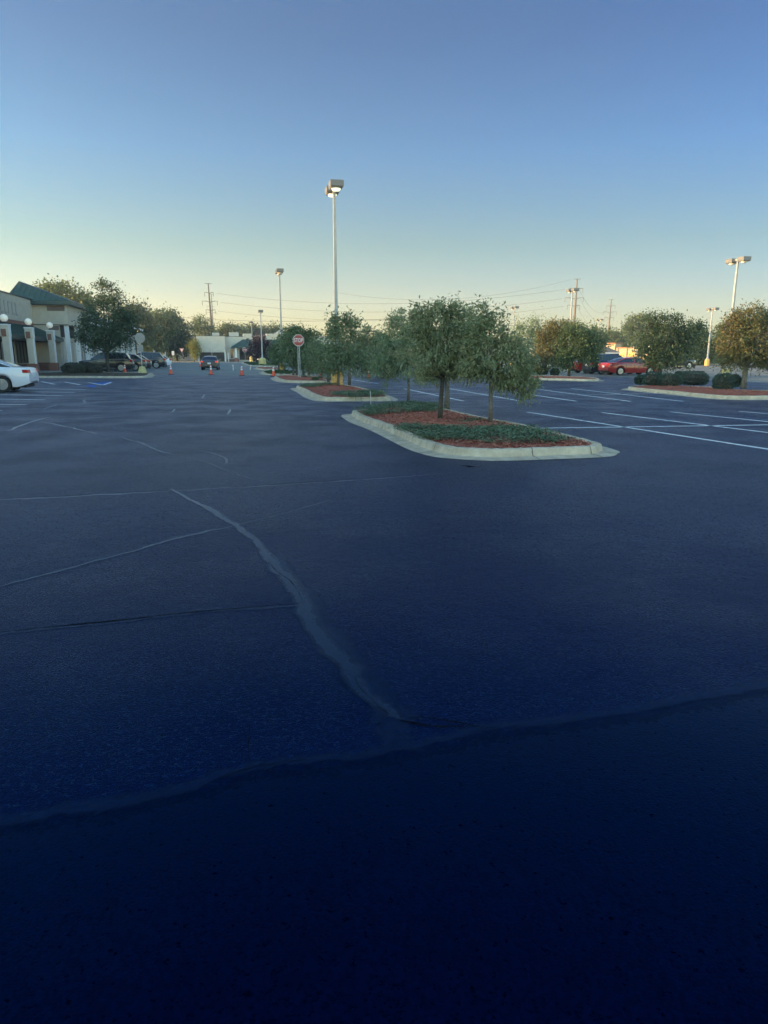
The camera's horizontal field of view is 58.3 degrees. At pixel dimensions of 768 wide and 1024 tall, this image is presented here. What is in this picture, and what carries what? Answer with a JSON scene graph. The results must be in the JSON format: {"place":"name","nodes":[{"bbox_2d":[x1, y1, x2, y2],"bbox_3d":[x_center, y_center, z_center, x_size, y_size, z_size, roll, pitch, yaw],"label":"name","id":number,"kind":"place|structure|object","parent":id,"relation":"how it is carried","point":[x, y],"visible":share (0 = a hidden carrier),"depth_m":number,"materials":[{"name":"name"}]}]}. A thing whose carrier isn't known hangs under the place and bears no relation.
{"place":"outdoors","nodes":[
{"label":"outdoors","id":0,"kind":"place"},
{"bbox_2d":[163,354,577,360],"bbox_3d":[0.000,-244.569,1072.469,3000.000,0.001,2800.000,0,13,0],"label":"ground","id":1,"kind":"structure","parent":0,"point":[179,358],"depth_m":266.27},
{"bbox_2d":[142,303,188,352],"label":"broadleaf tree","id":2,"kind":"object","parent":1,"relation":"on","point":[167,331],"visible":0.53,"depth_m":172.80,"materials":[{"name":"green plant"}]},
{"bbox_2d":[158,302,198,360],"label":"broadleaf tree","id":3,"kind":"object","parent":1,"relation":"on","point":[182,339],"visible":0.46,"depth_m":178.23,"materials":[{"name":"green plant"}]},
{"bbox_2d":[180,336,196,360],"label":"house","id":4,"kind":"structure","parent":1,"relation":"on","point":[187,358],"depth_m":185.34,"materials":[{"name":"white"}]},
{"bbox_2d":[186,312,218,335],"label":"broadleaf tree","id":5,"kind":"object","parent":1,"relation":"on","point":[204,329],"visible":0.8,"depth_m":221.38,"materials":[{"name":"green plant"}]},
{"bbox_2d":[202,283,217,325],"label":"power pylon","id":6,"kind":"object","parent":1,"relation":"on","point":[208,292],"visible":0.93,"depth_m":335.44,"materials":[{"name":"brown metal"}]},
{"bbox_2d":[217,289,563,303],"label":"power wire","id":7,"kind":"object","parent":6,"relation":"hanging from","point":[396,303],"visible":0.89,"depth_m":325.43,"materials":[{"name":"grey"}]},
{"bbox_2d":[211,319,245,335],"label":"broadleaf tree","id":8,"kind":"object","parent":1,"relation":"on","point":[225,329],"visible":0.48,"depth_m":230.82,"materials":[{"name":"green plant"}]},
{"bbox_2d":[233,323,251,335],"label":"broadleaf tree","id":9,"kind":"object","parent":1,"relation":"on","point":[246,332],"visible":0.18,"depth_m":240.96,"materials":[{"name":"green plant"}]},
{"bbox_2d":[241,316,263,336],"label":"broadleaf tree","id":10,"kind":"object","parent":1,"relation":"on","point":[254,325],"visible":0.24,"depth_m":245.48,"materials":[{"name":"green plant"}]},
{"bbox_2d":[255,320,282,333],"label":"broadleaf tree","id":11,"kind":"object","parent":1,"relation":"on","point":[268,330],"visible":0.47,"depth_m":245.16,"materials":[{"name":"green plant"}]},
{"bbox_2d":[567,279,583,321],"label":"power pylon","id":12,"kind":"object","parent":1,"relation":"on","point":[575,305],"visible":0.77,"depth_m":316.29,"materials":[{"name":"metal"}]},
{"bbox_2d":[221,306,562,320],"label":"power wire","id":13,"kind":"object","parent":12,"relation":"hanging from","point":[372,320],"visible":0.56,"depth_m":328.96,"materials":[{"name":"grey"}]},
{"bbox_2d":[601,324,630,346],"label":"broadleaf tree","id":14,"kind":"object","parent":1,"relation":"on","point":[617,338],"visible":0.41,"depth_m":226.34,"materials":[{"name":"green plant"}]},
{"bbox_2d":[606,343,651,359],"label":"restaurant building","id":15,"kind":"structure","parent":1,"relation":"on","point":[625,351],"depth_m":197.26,"materials":[{"name":"beige paint"}]},
{"bbox_2d":[0,374,767,830],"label":"sealed car park","id":16,"kind":"structure","parent":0,"point":[628,576],"depth_m":5.67,"materials":[{"name":"asphalt"}]},
{"bbox_2d":[0,360,38,391],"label":"saloon","id":17,"kind":"object","parent":16,"relation":"on","point":[13,376],"visible":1,"depth_m":32.08,"materials":[{"name":"white paint"}]},
{"bbox_2d":[0,360,18,366],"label":"rear window","id":18,"kind":"structure","parent":17,"relation":"in","point":[7,363],"depth_m":32.58,"materials":[{"name":"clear glass"}]},
{"bbox_2d":[38,372,153,377],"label":"planted island","id":19,"kind":"structure","parent":16,"relation":"on","point":[97,375],"depth_m":52.20,"materials":[{"name":"concrete"}]},
{"bbox_2d":[60,362,85,372],"bbox_3d":[-25.761,-11.915,56.983,2.026,1.033,1.799,0,13,0],"label":"round bush","id":20,"kind":"object","parent":19,"relation":"on","point":[74,367],"visible":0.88,"depth_m":56.46,"materials":[{"name":"green plant"}]},
{"bbox_2d":[84,363,103,372],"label":"round bush","id":21,"kind":"object","parent":19,"relation":"on","point":[94,368],"visible":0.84,"depth_m":57.89,"materials":[{"name":"green plant"}]},
{"bbox_2d":[0,605,296,634],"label":"crack sealant","id":22,"kind":"object","parent":16,"relation":"on","point":[202,610],"visible":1,"depth_m":4.71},
{"bbox_2d":[48,603,294,626],"bbox_3d":[-1.411,0.702,4.753,1.715,0.001,0.039,-4,13,-15],"label":"crack gap","id":23,"kind":"object","parent":22,"relation":"on","point":[150,616],"visible":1,"depth_m":4.69,"materials":[{"name":"black"}]},
{"bbox_2d":[0,500,328,586],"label":"crack sealant","id":24,"kind":"object","parent":16,"relation":"on","point":[184,536],"visible":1,"depth_m":6.38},
{"bbox_2d":[124,438,282,484],"bbox_3d":[-3.556,-0.978,12.077,0.292,0.001,6.950,-10,16,-36],"label":"crack sealant","id":25,"kind":"object","parent":16,"relation":"on","point":[150,447],"visible":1,"depth_m":11.81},
{"bbox_2d":[0,473,439,499],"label":"crack sealant","id":26,"kind":"object","parent":16,"relation":"on","point":[178,490],"visible":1,"depth_m":8.92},
{"bbox_2d":[169,489,400,719],"bbox_3d":[-1.256,0.345,6.315,0.431,0.001,6.596,-6,14,-25],"label":"crack sealant","id":27,"kind":"object","parent":16,"relation":"on","point":[350,673],"visible":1,"depth_m":4.52,"materials":[{"name":"asphalt"}]},
{"bbox_2d":[274,328,302,374],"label":"pear tree","id":28,"kind":"object","parent":16,"relation":"on","point":[285,346],"visible":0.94,"depth_m":54.19,"materials":[{"name":"green plant"}]},
{"bbox_2d":[270,375,330,382],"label":"planted island","id":29,"kind":"structure","parent":16,"relation":"on","point":[288,378],"depth_m":44.19,"materials":[{"name":"concrete"}]},
{"bbox_2d":[293,335,303,376],"bbox_3d":[-5.811,-10.616,47.023,0.748,2.894,0.064,-1,13,-5],"label":"stop sign","id":30,"kind":"object","parent":29,"relation":"on","point":[298,340],"visible":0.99,"depth_m":46.78,"materials":[{"name":"metal"}]},
{"bbox_2d":[294,335,324,375],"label":"pear tree","id":31,"kind":"object","parent":29,"relation":"on","point":[308,350],"visible":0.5,"depth_m":51.93,"materials":[{"name":"green plant"}]},
{"bbox_2d":[307,330,342,381],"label":"pear tree","id":32,"kind":"object","parent":29,"relation":"on","point":[313,357],"visible":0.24,"depth_m":41.49,"materials":[{"name":"green plant"}]},
{"bbox_2d":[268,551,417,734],"bbox_3d":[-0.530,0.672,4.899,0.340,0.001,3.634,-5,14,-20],"label":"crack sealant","id":33,"kind":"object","parent":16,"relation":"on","point":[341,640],"visible":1,"depth_m":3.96,"materials":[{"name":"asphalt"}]},
{"bbox_2d":[290,384,397,401],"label":"planted island","id":34,"kind":"structure","parent":16,"relation":"on","point":[320,393],"depth_m":28.07,"materials":[{"name":"concrete"}]},
{"bbox_2d":[298,382,343,386],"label":"juniper ground cover","id":35,"kind":"object","parent":34,"relation":"on","point":[315,384],"visible":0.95,"depth_m":34.84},
{"bbox_2d":[325,179,343,384],"bbox_3d":[-2.508,-11.627,35.734,0.660,9.961,2.040,-3,13,-12],"label":"lamp post","id":36,"kind":"object","parent":34,"relation":"on","point":[334,187],"visible":0.65,"depth_m":35.16,"materials":[{"name":"metal"}]},
{"bbox_2d":[313,305,372,385],"bbox_3d":[-1.988,-8.299,34.514,2.989,4.021,2.382,-5,14,-20],"label":"pear tree","id":37,"kind":"object","parent":34,"relation":"on","point":[336,355],"visible":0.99,"depth_m":34.30,"materials":[{"name":"green plant"}]},
{"bbox_2d":[329,389,387,396],"bbox_3d":[-1.054,-4.841,27.808,2.577,0.197,4.544,0,13,0],"label":"juniper ground cover","id":38,"kind":"object","parent":34,"relation":"on","point":[375,392],"visible":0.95,"depth_m":26.81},
{"bbox_2d":[331,322,387,384],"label":"pear tree","id":39,"kind":"object","parent":34,"relation":"on","point":[362,338],"visible":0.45,"depth_m":36.87,"materials":[{"name":"green plant"}]},
{"bbox_2d":[0,689,767,1023],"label":"smooth seal coat","id":40,"kind":"object","parent":16,"relation":"on","point":[612,871],"visible":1,"depth_m":2.30,"materials":[{"name":"asphalt"}]},
{"bbox_2d":[0,679,767,825],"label":"crack sealant","id":41,"kind":"object","parent":16,"relation":"on","point":[95,805],"visible":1,"depth_m":3.06,"materials":[{"name":"asphalt"}]},
{"bbox_2d":[368,344,400,378],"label":"pear tree","id":42,"kind":"object","parent":16,"relation":"on","point":[383,375],"visible":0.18,"depth_m":50.04,"materials":[{"name":"green plant"}]},
{"bbox_2d":[365,703,411,747],"bbox_3d":[-0.010,1.013,3.416,0.289,0.001,0.560,-3,13,-12],"label":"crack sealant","id":43,"kind":"object","parent":16,"relation":"on","point":[388,735],"visible":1,"depth_m":3.27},
{"bbox_2d":[360,307,424,399],"bbox_3d":[0.660,-5.361,23.546,2.480,3.245,2.279,8,15,30],"label":"pear tree","id":44,"kind":"object","parent":16,"relation":"on","point":[394,363],"visible":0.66,"depth_m":23.35,"materials":[{"name":"green plant"}]},
{"bbox_2d":[410,717,482,726],"bbox_3d":[0.312,1.021,3.366,0.378,0.001,0.030,3,13,14],"label":"crack gap","id":45,"kind":"object","parent":16,"relation":"on","point":[446,720],"visible":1,"depth_m":3.37,"materials":[{"name":"black"}]},
{"bbox_2d":[402,720,494,727],"bbox_3d":[0.311,1.031,3.323,0.484,0.001,0.041,2,13,9],"label":"crack gap","id":46,"kind":"object","parent":16,"relation":"on","point":[436,725],"visible":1,"depth_m":3.32,"materials":[{"name":"black"}]},
{"bbox_2d":[341,405,619,460],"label":"planted island","id":47,"kind":"structure","parent":16,"relation":"on","point":[464,449],"depth_m":12.79,"materials":[{"name":"concrete"}]},
{"bbox_2d":[350,400,444,415],"bbox_3d":[0.455,-3.091,20.219,2.960,0.179,4.643,0,13,0],"label":"juniper ground cover","id":48,"kind":"object","parent":47,"relation":"on","point":[410,405],"visible":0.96,"depth_m":19.89,"materials":[{"name":"plant"}]},
{"bbox_2d":[390,291,480,418],"bbox_3d":[1.304,-3.727,16.665,2.365,3.106,1.781,0,13,0],"label":"pear tree","id":49,"kind":"object","parent":47,"relation":"on","point":[435,358],"visible":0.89,"depth_m":16.50,"materials":[{"name":"green plant"}]},
{"bbox_2d":[398,301,488,408],"bbox_3d":[1.895,-4.677,20.618,2.902,3.184,2.046,5,14,21],"label":"pear tree","id":50,"kind":"object","parent":47,"relation":"on","point":[447,398],"visible":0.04,"depth_m":20.71,"materials":[{"name":"green plant"}]},
{"bbox_2d":[389,421,581,443],"bbox_3d":[1.922,-1.647,13.967,3.716,0.167,3.510,0,13,0],"label":"juniper ground cover","id":51,"kind":"object","parent":47,"relation":"on","point":[498,431],"visible":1,"depth_m":13.62,"materials":[{"name":"plant"}]},
{"bbox_2d":[444,293,544,422],"bbox_3d":[2.602,-3.568,16.186,2.279,3.006,1.661,8,15,30],"label":"pear tree","id":52,"kind":"object","parent":47,"relation":"on","point":[519,372],"visible":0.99,"depth_m":16.02,"materials":[{"name":"green plant"}]},
{"bbox_2d":[528,412,767,449],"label":"parking stripe","id":53,"kind":"object","parent":16,"relation":"on","point":[658,432],"visible":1,"depth_m":15.61,"materials":[{"name":"paint"}]},
{"bbox_2d":[565,425,738,427],"bbox_3d":[7.703,-2.144,17.145,8.348,0.001,0.132,-2,13,-8],"label":"parking stripe","id":54,"kind":"object","parent":16,"relation":"on","point":[649,426],"visible":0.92,"depth_m":17.00,"materials":[{"name":"paint"}]},
{"bbox_2d":[603,412,767,432],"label":"parking stripe","id":55,"kind":"object","parent":16,"relation":"on","point":[691,423],"visible":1,"depth_m":17.73,"materials":[{"name":"paint"}]},
{"bbox_2d":[621,385,767,399],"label":"planted island","id":56,"kind":"structure","parent":16,"relation":"on","point":[708,392],"depth_m":29.78,"materials":[{"name":"concrete"}]},
{"bbox_2d":[634,374,644,384],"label":"round bush","id":57,"kind":"object","parent":56,"relation":"on","point":[637,379],"visible":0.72,"depth_m":37.31,"materials":[{"name":"green plant"}]},
{"bbox_2d":[641,371,661,385],"bbox_3d":[14.082,-7.007,36.073,1.160,0.823,1.069,0,13,0],"label":"round bush","id":58,"kind":"object","parent":56,"relation":"on","point":[650,379],"visible":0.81,"depth_m":35.85,"materials":[{"name":"green plant"}]},
{"bbox_2d":[656,372,682,385],"bbox_3d":[14.620,-6.797,35.325,1.277,0.752,1.134,0,13,0],"label":"round bush","id":59,"kind":"object","parent":56,"relation":"on","point":[664,379],"visible":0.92,"depth_m":35.04,"materials":[{"name":"green plant"}]},
{"bbox_2d":[679,370,709,385],"bbox_3d":[16.535,-7.146,36.674,1.627,0.832,1.455,0,13,0],"label":"round bush","id":60,"kind":"object","parent":56,"relation":"on","point":[693,378],"visible":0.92,"depth_m":36.33,"materials":[{"name":"green plant"}]},
{"bbox_2d":[711,372,736,388],"bbox_3d":[15.611,-6.005,31.603,1.060,0.871,0.984,0,13,0],"label":"round bush","id":61,"kind":"object","parent":56,"relation":"on","point":[726,380],"visible":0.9,"depth_m":31.35,"materials":[{"name":"green plant"}]},
{"bbox_2d":[704,298,767,388],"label":"broadleaf tree","id":62,"kind":"object","parent":56,"relation":"on","point":[745,355],"visible":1,"depth_m":32.75,"materials":[{"name":"green plant"}]},
{"bbox_2d":[0,0,767,353],"label":"sky","id":63,"kind":"structure","parent":0,"point":[164,149],"materials":[{"name":"blue"}]},
{"bbox_2d":[103,361,767,382],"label":"old car park","id":64,"kind":"structure","parent":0,"point":[187,368],"depth_m":70.39,"materials":[{"name":"asphalt"}]},
{"bbox_2d":[29,273,100,315],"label":"broadleaf tree","id":65,"kind":"object","parent":64,"relation":"on","point":[59,288],"visible":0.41,"depth_m":142.35,"materials":[{"name":"green plant"}]},
{"bbox_2d":[0,281,142,372],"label":"shop building","id":66,"kind":"structure","parent":64,"relation":"on","point":[38,344],"depth_m":72.10,"materials":[{"name":"paint"}]},
{"bbox_2d":[0,340,15,362],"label":"shop window","id":67,"kind":"structure","parent":66,"relation":"in","point":[1,345],"depth_m":62.44,"materials":[{"name":"black glass"}]},
{"bbox_2d":[15,341,28,362],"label":"shop window","id":68,"kind":"structure","parent":66,"relation":"in","point":[21,346],"depth_m":68.45,"materials":[{"name":"black glass"}]},
{"bbox_2d":[78,352,134,371],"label":"suv","id":69,"kind":"object","parent":64,"relation":"on","point":[115,361],"visible":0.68,"depth_m":67.94,"materials":[{"name":"black paint"}]},
{"bbox_2d":[66,274,146,371],"bbox_3d":[-24.628,-16.803,61.815,5.419,8.411,6.096,13,18,43],"label":"broadleaf tree","id":70,"kind":"object","parent":64,"relation":"on","point":[105,336],"visible":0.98,"depth_m":61.28,"materials":[{"name":"green plant"}]},
{"bbox_2d":[104,354,146,370],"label":"suv","id":71,"kind":"object","parent":64,"relation":"on","point":[136,359],"visible":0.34,"depth_m":71.63,"materials":[{"name":"grey paint"}]},
{"bbox_2d":[108,295,161,353],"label":"broadleaf tree","id":72,"kind":"object","parent":64,"relation":"on","point":[150,331],"visible":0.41,"depth_m":158.75,"materials":[{"name":"green plant"}]},
{"bbox_2d":[135,333,146,372],"bbox_3d":[-21.433,-14.025,60.733,0.758,3.420,0.758,3,13,12],"label":"stop sign","id":73,"kind":"object","parent":64,"relation":"on","point":[140,338],"visible":1,"depth_m":60.59,"materials":[{"name":"metal"}]},
{"bbox_2d":[136,352,166,368],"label":"suv","id":74,"kind":"object","parent":64,"relation":"on","point":[154,357],"visible":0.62,"depth_m":83.58,"materials":[{"name":"grey paint"}]},
{"bbox_2d":[186,337,201,361],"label":"shrub","id":75,"kind":"object","parent":64,"relation":"on","point":[193,347],"visible":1,"depth_m":153.44,"materials":[{"name":"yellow plant"}]},
{"bbox_2d":[200,356,220,369],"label":"saloon","id":76,"kind":"object","parent":64,"relation":"on","point":[208,361],"visible":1,"depth_m":75.20,"materials":[{"name":"grey paint"}]},
{"bbox_2d":[242,361,277,366],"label":"planted island","id":77,"kind":"structure","parent":64,"relation":"on","point":[256,363],"depth_m":99.47,"materials":[{"name":"concrete"}]},
{"bbox_2d":[244,333,272,363],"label":"maroon tree","id":78,"kind":"object","parent":77,"relation":"on","point":[255,354],"visible":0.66,"depth_m":112.34,"materials":[{"name":"purple plant"}]},
{"bbox_2d":[258,310,265,364],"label":"lamp post","id":79,"kind":"object","parent":77,"relation":"on","point":[262,360],"visible":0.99,"depth_m":103.03,"materials":[{"name":"metal"}]},
{"bbox_2d":[196,329,327,361],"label":"shop building","id":80,"kind":"structure","parent":64,"relation":"on","point":[231,346],"depth_m":156.57,"materials":[{"name":"paint"}]},
{"bbox_2d":[230,349,250,359],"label":"shop window","id":81,"kind":"structure","parent":80,"relation":"in","point":[242,355],"depth_m":158.06,"materials":[{"name":"black glass"}]},
{"bbox_2d":[259,370,313,375],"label":"planted island","id":82,"kind":"structure","parent":64,"relation":"on","point":[262,373],"depth_m":57.91,"materials":[{"name":"concrete"}]},
{"bbox_2d":[266,337,286,369],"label":"pear tree","id":83,"kind":"object","parent":82,"relation":"on","point":[272,357],"visible":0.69,"depth_m":64.47,"materials":[{"name":"green plant"}]},
{"bbox_2d":[264,369,295,373],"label":"grass","id":84,"kind":"structure","parent":82,"relation":"on","point":[285,371],"depth_m":59.03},
{"bbox_2d":[275,268,285,369],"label":"lamp post","id":85,"kind":"object","parent":82,"relation":"on","point":[279,271],"visible":0.58,"depth_m":65.45,"materials":[{"name":"metal"}]},
{"bbox_2d":[270,323,301,369],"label":"pear tree","id":86,"kind":"object","parent":82,"relation":"on","point":[284,329],"visible":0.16,"depth_m":64.28,"materials":[{"name":"green plant"}]},
{"bbox_2d":[285,319,313,374],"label":"pear tree","id":87,"kind":"object","parent":64,"relation":"on","point":[300,330],"visible":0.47,"depth_m":54.66,"materials":[{"name":"green plant"}]},
{"bbox_2d":[300,324,322,374],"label":"pear tree","id":88,"kind":"object","parent":64,"relation":"on","point":[308,336],"visible":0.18,"depth_m":55.36,"materials":[{"name":"green plant"}]},
{"bbox_2d":[505,306,548,361],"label":"broadleaf tree","id":89,"kind":"object","parent":64,"relation":"on","point":[532,327],"visible":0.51,"depth_m":59.80,"materials":[{"name":"green plant"}]},
{"bbox_2d":[526,315,575,375],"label":"broadleaf tree","id":90,"kind":"object","parent":64,"relation":"on","point":[546,339],"visible":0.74,"depth_m":53.35,"materials":[{"name":"green plant"}]},
{"bbox_2d":[542,316,590,350],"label":"broadleaf tree","id":91,"kind":"object","parent":64,"relation":"on","point":[567,321],"visible":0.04,"depth_m":101.17,"materials":[{"name":"green plant"}]},
{"bbox_2d":[566,288,578,368],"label":"lamp post","id":92,"kind":"object","parent":64,"relation":"on","point":[572,290],"visible":0.52,"depth_m":82.42,"materials":[{"name":"metal"}]},
{"bbox_2d":[571,360,587,372],"bbox_3d":[19.626,-13.659,63.964,4.910,1.482,2.160,-3,13,-12],"label":"saloon","id":93,"kind":"object","parent":64,"relation":"on","point":[578,369],"visible":0.19,"depth_m":62.81,"materials":[{"name":"red paint"}]},
{"bbox_2d":[546,316,613,375],"bbox_3d":[14.976,-12.681,52.650,5.216,4.480,3.411,0,13,0],"label":"broadleaf tree","id":94,"kind":"object","parent":64,"relation":"on","point":[582,344],"visible":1,"depth_m":52.21,"materials":[{"name":"green plant"}]},
{"bbox_2d":[573,318,620,355],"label":"broadleaf tree","id":95,"kind":"object","parent":64,"relation":"on","point":[603,336],"visible":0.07,"depth_m":120.51,"materials":[{"name":"green plant"}]},
{"bbox_2d":[582,354,631,373],"bbox_3d":[20.079,-13.091,60.834,4.800,1.775,2.220,-3,13,-12],"label":"suv","id":96,"kind":"object","parent":64,"relation":"on","point":[588,369],"visible":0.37,"depth_m":59.86,"materials":[{"name":"black paint"}]},
{"bbox_2d":[602,347,620,354],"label":"house","id":97,"kind":"structure","parent":64,"relation":"on","point":[611,351],"depth_m":146.15,"materials":[{"name":"brick"}]},
{"bbox_2d":[598,357,657,374],"bbox_3d":[20.675,-12.290,58.001,4.910,1.482,2.160,-3,13,-12],"label":"saloon","id":98,"kind":"object","parent":64,"relation":"on","point":[619,366],"visible":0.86,"depth_m":57.12,"materials":[{"name":"red paint"}]},
{"bbox_2d":[618,358,643,362],"bbox_3d":[20.434,-12.699,57.852,2.921,0.420,1.645,-3,13,-12],"label":"side window","id":99,"kind":"structure","parent":98,"relation":"in","point":[624,360],"depth_m":57.12,"materials":[{"name":"black glass"}]},
{"bbox_2d":[618,307,655,356],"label":"tree","id":100,"kind":"object","parent":64,"relation":"on","point":[631,326],"visible":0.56,"depth_m":168.56,"materials":[{"name":"green plant"}]},
{"bbox_2d":[627,308,712,373],"bbox_3d":[20.989,-12.506,50.818,5.135,5.220,4.875,11,17,40],"label":"broadleaf tree","id":101,"kind":"object","parent":64,"relation":"on","point":[659,351],"visible":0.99,"depth_m":50.31,"materials":[{"name":"green plant"}]},
{"bbox_2d":[664,359,695,368],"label":"pickup","id":102,"kind":"object","parent":64,"relation":"on","point":[692,362],"visible":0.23,"depth_m":80.95,"materials":[{"name":"black paint"}]},
{"bbox_2d":[679,317,722,364],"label":"broadleaf tree","id":103,"kind":"object","parent":64,"relation":"on","point":[702,358],"visible":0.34,"depth_m":106.12,"materials":[{"name":"green plant"}]},
{"bbox_2d":[704,307,718,365],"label":"lamp post","id":104,"kind":"object","parent":64,"relation":"on","point":[707,361],"visible":1,"depth_m":101.79,"materials":[{"name":"metal"}]},
{"bbox_2d":[722,256,751,372],"bbox_3d":[27.532,-15.326,54.516,0.660,9.061,2.040,-3,13,-12],"label":"lamp post","id":105,"kind":"object","parent":64,"relation":"on","point":[737,260],"visible":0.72,"depth_m":53.84,"materials":[{"name":"metal"}]},
{"bbox_2d":[530,375,602,380],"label":"planted island","id":106,"kind":"structure","parent":0,"point":[562,378],"depth_m":46.27,"materials":[{"name":"concrete"}]},
{"bbox_2d":[732,373,741,386],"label":"round bush","id":107,"kind":"object","parent":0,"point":[738,381],"visible":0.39,"depth_m":34.26,"materials":[{"name":"green plant"}]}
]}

